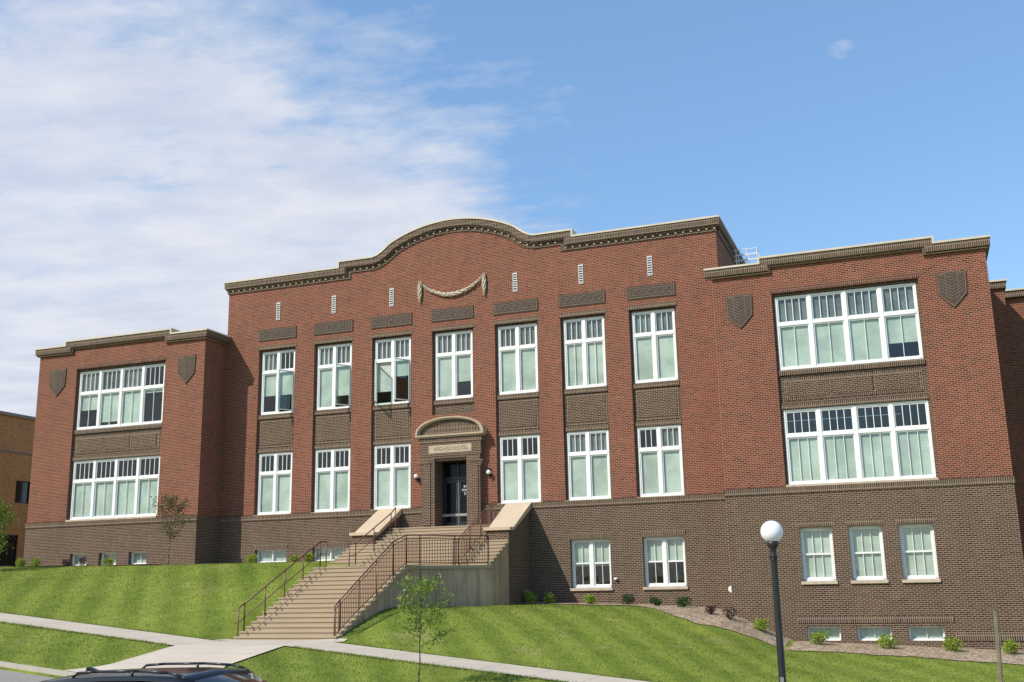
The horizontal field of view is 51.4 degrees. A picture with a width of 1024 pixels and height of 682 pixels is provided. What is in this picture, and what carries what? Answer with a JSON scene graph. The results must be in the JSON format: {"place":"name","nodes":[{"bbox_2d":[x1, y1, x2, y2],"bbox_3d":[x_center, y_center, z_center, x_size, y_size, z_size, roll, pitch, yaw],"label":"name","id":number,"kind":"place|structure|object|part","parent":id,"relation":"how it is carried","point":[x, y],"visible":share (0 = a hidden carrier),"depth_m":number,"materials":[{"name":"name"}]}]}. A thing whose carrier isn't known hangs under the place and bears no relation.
{"place":"outdoors","nodes":[
{"label":"outdoors","id":0,"kind":"place"},
{"bbox_2d":[0,669,54,681],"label":"street","id":1,"kind":"structure","parent":0,"point":[8,676],"depth_m":28.91,"materials":[{"name":"grey asphalt"}]},
{"bbox_2d":[41,662,266,681],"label":"parked car","id":2,"kind":"object","parent":1,"relation":"on","point":[197,673],"visible":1,"depth_m":12.31,"materials":[{"name":"black paint"}]},
{"bbox_3d":[-4.069,4.200,12.595,3.500,0.595,1.700,-6,-14,20],"label":"window glass","id":3,"kind":"part","parent":2,"relation":"part of","materials":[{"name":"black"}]},
{"bbox_2d":[0,613,647,681],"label":"sidewalk","id":4,"kind":"structure","parent":0,"point":[479,665],"depth_m":32.92,"materials":[{"name":"concrete"}]},
{"bbox_2d":[0,560,1023,681],"bbox_3d":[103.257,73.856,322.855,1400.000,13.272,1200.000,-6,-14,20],"label":"ground","id":5,"kind":"structure","parent":0,"point":[229,631],"depth_m":36.02,"materials":[{"name":"green plant"}]},
{"bbox_2d":[0,497,22,559],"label":"leafy tree","id":6,"kind":"object","parent":5,"relation":"on","point":[3,512],"visible":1,"depth_m":51.12,"materials":[{"name":"green plant"}]},
{"bbox_2d":[0,411,35,565],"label":"neighbour building","id":7,"kind":"structure","parent":5,"relation":"on","point":[16,440],"depth_m":71.20,"materials":[{"name":"beige brick"}]},
{"bbox_2d":[0,534,17,565],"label":"door","id":8,"kind":"structure","parent":7,"relation":"in","point":[8,559],"depth_m":70.37,"materials":[{"name":"black paint"}]},
{"bbox_2d":[15,480,29,503],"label":"window","id":9,"kind":"structure","parent":7,"relation":"in","point":[22,487],"depth_m":71.89,"materials":[{"name":"black glass"}]},
{"bbox_2d":[0,661,75,675],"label":"kerb","id":10,"kind":"structure","parent":5,"relation":"on","point":[34,669],"depth_m":30.04,"materials":[{"name":"concrete"}]},
{"bbox_2d":[0,562,283,566],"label":"planting bed","id":11,"kind":"object","parent":5,"relation":"on","point":[88,565],"visible":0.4,"depth_m":52.67,"materials":[{"name":"brown soil"}]},
{"bbox_2d":[15,558,25,566],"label":"shrub","id":12,"kind":"object","parent":11,"relation":"on","point":[20,562],"visible":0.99,"depth_m":54.15,"materials":[{"name":"green plant"}]},
{"bbox_2d":[28,558,40,566],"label":"shrub","id":13,"kind":"object","parent":11,"relation":"on","point":[36,561],"visible":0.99,"depth_m":53.83,"materials":[{"name":"green plant"}]},
{"bbox_2d":[61,558,70,565],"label":"shrub","id":14,"kind":"object","parent":11,"relation":"on","point":[66,562],"visible":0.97,"depth_m":53.34,"materials":[{"name":"brown plant"}]},
{"bbox_2d":[75,556,86,564],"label":"shrub","id":15,"kind":"object","parent":11,"relation":"on","point":[81,560],"visible":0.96,"depth_m":52.83,"materials":[{"name":"green plant"}]},
{"bbox_2d":[101,557,114,565],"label":"shrub","id":16,"kind":"object","parent":11,"relation":"on","point":[108,561],"visible":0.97,"depth_m":52.30,"materials":[{"name":"green plant"}]},
{"bbox_2d":[246,554,257,562],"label":"shrub","id":17,"kind":"object","parent":11,"relation":"on","point":[252,558],"visible":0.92,"depth_m":51.26,"materials":[{"name":"green plant"}]},
{"bbox_2d":[288,555,298,561],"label":"shrub","id":18,"kind":"object","parent":11,"relation":"on","point":[291,558],"visible":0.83,"depth_m":50.50,"materials":[{"name":"green plant"}]},
{"bbox_2d":[301,552,314,561],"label":"shrub","id":19,"kind":"object","parent":11,"relation":"on","point":[308,556],"visible":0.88,"depth_m":50.10,"materials":[{"name":"green plant"}]},
{"bbox_2d":[150,492,198,564],"bbox_3d":[-16.344,8.856,50.431,2.666,3.458,1.869,-6,-14,20],"label":"sapling tree","id":20,"kind":"object","parent":5,"relation":"on","point":[168,501],"visible":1,"depth_m":50.46,"materials":[{"name":"green plant"}]},
{"bbox_2d":[65,638,346,671],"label":"footpath","id":21,"kind":"structure","parent":5,"relation":"on","point":[214,654],"depth_m":31.29,"materials":[{"name":"concrete"}]},
{"bbox_2d":[233,501,530,639],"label":"entrance staircase","id":22,"kind":"structure","parent":5,"relation":"on","point":[486,561],"depth_m":42.36,"materials":[{"name":"beige concrete"}]},
{"bbox_2d":[394,573,454,681],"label":"sapling tree","id":23,"kind":"object","parent":5,"relation":"on","point":[418,616],"visible":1,"depth_m":28.22,"materials":[{"name":"green plant"}]},
{"bbox_2d":[23,215,1023,650],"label":"school building","id":24,"kind":"structure","parent":5,"relation":"on","point":[617,409],"depth_m":48.52,"materials":[{"name":"red brick"}]},
{"bbox_2d":[72,554,86,564],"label":"window","id":25,"kind":"structure","parent":24,"relation":"in","point":[75,556],"depth_m":54.91,"materials":[{"name":"glass"}]},
{"bbox_2d":[101,553,115,564],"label":"window","id":26,"kind":"structure","parent":24,"relation":"in","point":[104,555],"depth_m":54.22,"materials":[{"name":"white glass"}]},
{"bbox_2d":[70,455,159,519],"bbox_3d":[-20.485,7.602,54.917,5.576,3.066,0.154,-6,-14,20],"label":"window","id":27,"kind":"structure","parent":24,"relation":"in","point":[116,496],"depth_m":54.90,"materials":[{"name":"white glass"}]},
{"bbox_2d":[76,363,164,429],"bbox_3d":[-20.572,2.963,55.988,5.576,3.135,0.175,-6,-14,20],"label":"window","id":28,"kind":"structure","parent":24,"relation":"in","point":[119,394],"depth_m":56.12,"materials":[{"name":"white paint"}]},
{"bbox_2d":[131,551,146,563],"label":"window","id":29,"kind":"structure","parent":24,"relation":"in","point":[137,557],"depth_m":53.59,"materials":[{"name":"white glass"}]},
{"bbox_2d":[257,549,286,562],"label":"window","id":30,"kind":"structure","parent":24,"relation":"in","point":[274,555],"depth_m":52.99,"materials":[{"name":"white glass"}]},
{"bbox_2d":[257,452,292,514],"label":"window","id":31,"kind":"structure","parent":24,"relation":"in","point":[274,487],"depth_m":53.74,"materials":[{"name":"white paint"}]},
{"bbox_2d":[261,349,294,414],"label":"window","id":32,"kind":"structure","parent":24,"relation":"in","point":[277,381],"depth_m":54.99,"materials":[{"name":"white paint"}]},
{"bbox_2d":[314,547,345,560],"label":"window","id":33,"kind":"structure","parent":24,"relation":"in","point":[332,552],"depth_m":51.88,"materials":[{"name":"glass"}]},
{"bbox_2d":[314,448,349,511],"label":"window","id":34,"kind":"structure","parent":24,"relation":"in","point":[332,484],"depth_m":52.61,"materials":[{"name":"white glass"}]},
{"bbox_2d":[317,343,351,409],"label":"window","id":35,"kind":"structure","parent":24,"relation":"in","point":[334,366],"depth_m":53.85,"materials":[{"name":"white glass"}]},
{"bbox_2d":[374,337,410,404],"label":"window","id":36,"kind":"structure","parent":24,"relation":"in","point":[392,356],"depth_m":52.76,"materials":[{"name":"glass"}]},
{"bbox_2d":[374,443,410,509],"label":"window","id":37,"kind":"structure","parent":24,"relation":"in","point":[392,481],"depth_m":51.49,"materials":[{"name":"glass"}]},
{"bbox_2d":[435,330,472,399],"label":"window","id":38,"kind":"structure","parent":24,"relation":"in","point":[453,350],"depth_m":51.61,"materials":[{"name":"glass"}]},
{"bbox_2d":[442,460,466,525],"bbox_3d":[-2.539,7.261,50.504,1.640,3.200,0.134,-6,-14,20],"label":"entrance door","id":39,"kind":"structure","parent":24,"relation":"in","point":[454,490],"depth_m":50.60,"materials":[{"name":"black paint"}]},
{"bbox_2d":[498,323,537,394],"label":"window","id":40,"kind":"structure","parent":24,"relation":"in","point":[517,344],"depth_m":50.46,"materials":[{"name":"glass"}]},
{"bbox_2d":[500,435,540,503],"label":"window","id":41,"kind":"structure","parent":24,"relation":"in","point":[520,479],"depth_m":49.24,"materials":[{"name":"glass"}]},
{"bbox_2d":[563,316,606,388],"bbox_3d":[3.389,0.554,49.298,1.985,3.302,0.175,-6,-14,20],"label":"window","id":42,"kind":"structure","parent":24,"relation":"in","point":[584,338],"depth_m":49.32,"materials":[{"name":"glass"}]},
{"bbox_2d":[567,430,610,499],"bbox_3d":[3.487,5.626,48.136,1.985,3.101,0.170,-6,-14,20],"label":"window","id":43,"kind":"structure","parent":24,"relation":"in","point":[587,451],"depth_m":48.17,"materials":[{"name":"white glass"}]},
{"bbox_2d":[572,538,611,587],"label":"window","id":44,"kind":"structure","parent":24,"relation":"in","point":[592,553],"depth_m":47.23,"materials":[{"name":"white paint"}]},
{"bbox_2d":[632,308,677,382],"bbox_3d":[6.476,0.237,48.174,1.985,3.302,0.170,-6,-14,20],"label":"window","id":45,"kind":"structure","parent":24,"relation":"in","point":[654,334],"depth_m":48.20,"materials":[{"name":"white glass"}]},
{"bbox_2d":[637,425,683,496],"bbox_3d":[6.574,5.309,47.014,1.985,3.101,0.170,-6,-14,20],"label":"window","id":46,"kind":"structure","parent":24,"relation":"in","point":[661,466],"depth_m":47.02,"materials":[{"name":"glass"}]},
{"bbox_2d":[643,536,686,586],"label":"window","id":47,"kind":"structure","parent":24,"relation":"in","point":[667,549],"depth_m":46.10,"materials":[{"name":"white paint"}]},
{"bbox_2d":[799,527,835,580],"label":"window","id":48,"kind":"structure","parent":24,"relation":"in","point":[817,551],"depth_m":42.19,"materials":[{"name":"glass"}]},
{"bbox_2d":[807,626,840,640],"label":"window","id":49,"kind":"structure","parent":24,"relation":"in","point":[834,633],"depth_m":41.46,"materials":[{"name":"white glass"}]},
{"bbox_2d":[774,283,922,369],"bbox_3d":[13.710,-0.554,43.531,5.576,3.135,0.175,-6,-14,20],"label":"window","id":50,"kind":"structure","parent":24,"relation":"in","point":[852,326],"depth_m":43.57,"materials":[{"name":"white glass"}]},
{"bbox_2d":[783,400,935,484],"bbox_3d":[13.796,4.084,42.460,5.576,3.066,0.154,-6,-14,20],"label":"window","id":51,"kind":"structure","parent":24,"relation":"in","point":[894,452],"depth_m":42.39,"materials":[{"name":"glass"}]},
{"bbox_2d":[848,525,886,580],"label":"window","id":52,"kind":"structure","parent":24,"relation":"in","point":[866,542],"depth_m":41.54,"materials":[{"name":"white glass"}]},
{"bbox_2d":[857,626,891,640],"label":"window","id":53,"kind":"structure","parent":24,"relation":"in","point":[865,633],"depth_m":40.89,"materials":[{"name":"glass"}]},
{"bbox_2d":[898,523,938,579],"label":"window","id":54,"kind":"structure","parent":24,"relation":"in","point":[917,541],"depth_m":40.91,"materials":[{"name":"glass"}]},
{"bbox_2d":[908,626,944,640],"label":"window","id":55,"kind":"structure","parent":24,"relation":"in","point":[916,633],"depth_m":40.23,"materials":[{"name":"glass"}]},
{"bbox_2d":[760,521,785,681],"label":"street lamp","id":56,"kind":"object","parent":5,"relation":"on","point":[771,533],"visible":1,"depth_m":24.12,"materials":[{"name":"black metal"}]},
{"bbox_2d":[527,602,1023,664],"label":"planting bed","id":57,"kind":"object","parent":5,"relation":"on","point":[698,615],"visible":0.9,"depth_m":39.52,"materials":[{"name":"beige gravel"}]},
{"bbox_2d":[522,590,537,603],"bbox_3d":[0.738,11.153,46.338,0.782,0.588,0.791,-6,-14,20],"label":"shrub","id":58,"kind":"object","parent":57,"relation":"on","point":[530,596],"visible":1,"depth_m":46.24,"materials":[{"name":"green plant"}]},
{"bbox_2d":[543,592,555,602],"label":"shrub","id":59,"kind":"object","parent":57,"relation":"on","point":[550,597],"visible":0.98,"depth_m":45.84,"materials":[{"name":"green plant"}]},
{"bbox_2d":[583,593,596,603],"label":"shrub","id":60,"kind":"object","parent":57,"relation":"on","point":[587,598],"visible":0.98,"depth_m":45.27,"materials":[{"name":"green plant"}]},
{"bbox_2d":[621,593,634,604],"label":"shrub","id":61,"kind":"object","parent":57,"relation":"on","point":[629,598],"visible":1,"depth_m":44.70,"materials":[{"name":"green plant"}]},
{"bbox_2d":[649,596,662,605],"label":"shrub","id":62,"kind":"object","parent":57,"relation":"on","point":[655,601],"visible":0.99,"depth_m":44.09,"materials":[{"name":"green plant"}]},
{"bbox_2d":[676,596,691,606],"bbox_3d":[7.051,10.739,43.754,0.687,0.494,0.702,-6,-14,20],"label":"shrub","id":63,"kind":"object","parent":57,"relation":"on","point":[682,601],"visible":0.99,"depth_m":43.66,"materials":[{"name":"green plant"}]},
{"bbox_2d":[704,605,716,613],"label":"shrub","id":64,"kind":"object","parent":57,"relation":"on","point":[710,610],"visible":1,"depth_m":42.24,"materials":[{"name":"brown plant"}]},
{"bbox_2d":[723,606,736,618],"bbox_3d":[8.482,10.611,41.462,0.581,0.528,0.665,-6,-14,20],"label":"shrub","id":65,"kind":"object","parent":57,"relation":"on","point":[728,613],"visible":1,"depth_m":41.42,"materials":[{"name":"brown plant"}]},
{"bbox_2d":[752,618,770,631],"bbox_3d":[9.624,10.934,40.916,0.582,0.570,0.835,5,-14,-26],"label":"shrub","id":66,"kind":"object","parent":57,"relation":"on","point":[761,624],"visible":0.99,"depth_m":40.84,"materials":[{"name":"green plant"}]},
{"bbox_2d":[809,630,828,644],"bbox_3d":[11.596,11.204,40.132,0.615,0.589,0.861,10,-17,-40],"label":"shrub","id":67,"kind":"object","parent":57,"relation":"on","point":[815,636],"visible":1,"depth_m":40.10,"materials":[{"name":"green plant"}]},
{"bbox_2d":[877,633,899,648],"bbox_3d":[13.863,11.051,39.124,0.836,0.588,0.774,-6,-14,20],"label":"shrub","id":68,"kind":"object","parent":57,"relation":"on","point":[882,641],"visible":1,"depth_m":39.08,"materials":[{"name":"green plant"}]},
{"bbox_2d":[941,635,964,651],"bbox_3d":[15.894,10.942,38.444,0.619,0.623,0.816,1,-13,-9],"label":"shrub","id":69,"kind":"object","parent":57,"relation":"on","point":[953,644],"visible":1,"depth_m":38.35,"materials":[{"name":"green plant"}]},
{"bbox_2d":[1001,638,1019,653],"bbox_3d":[17.709,10.850,37.740,0.635,0.594,0.823,-6,-14,20],"label":"shrub","id":70,"kind":"object","parent":57,"relation":"on","point":[1010,646],"visible":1,"depth_m":37.67,"materials":[{"name":"green plant"}]},
{"bbox_2d":[993,611,1002,681],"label":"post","id":71,"kind":"object","parent":5,"relation":"on","point":[998,647],"visible":1,"depth_m":22.41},
{"bbox_2d":[0,0,1023,421],"label":"sky","id":72,"kind":"structure","parent":0,"point":[156,155],"materials":[{"name":"blue"}]}
]}

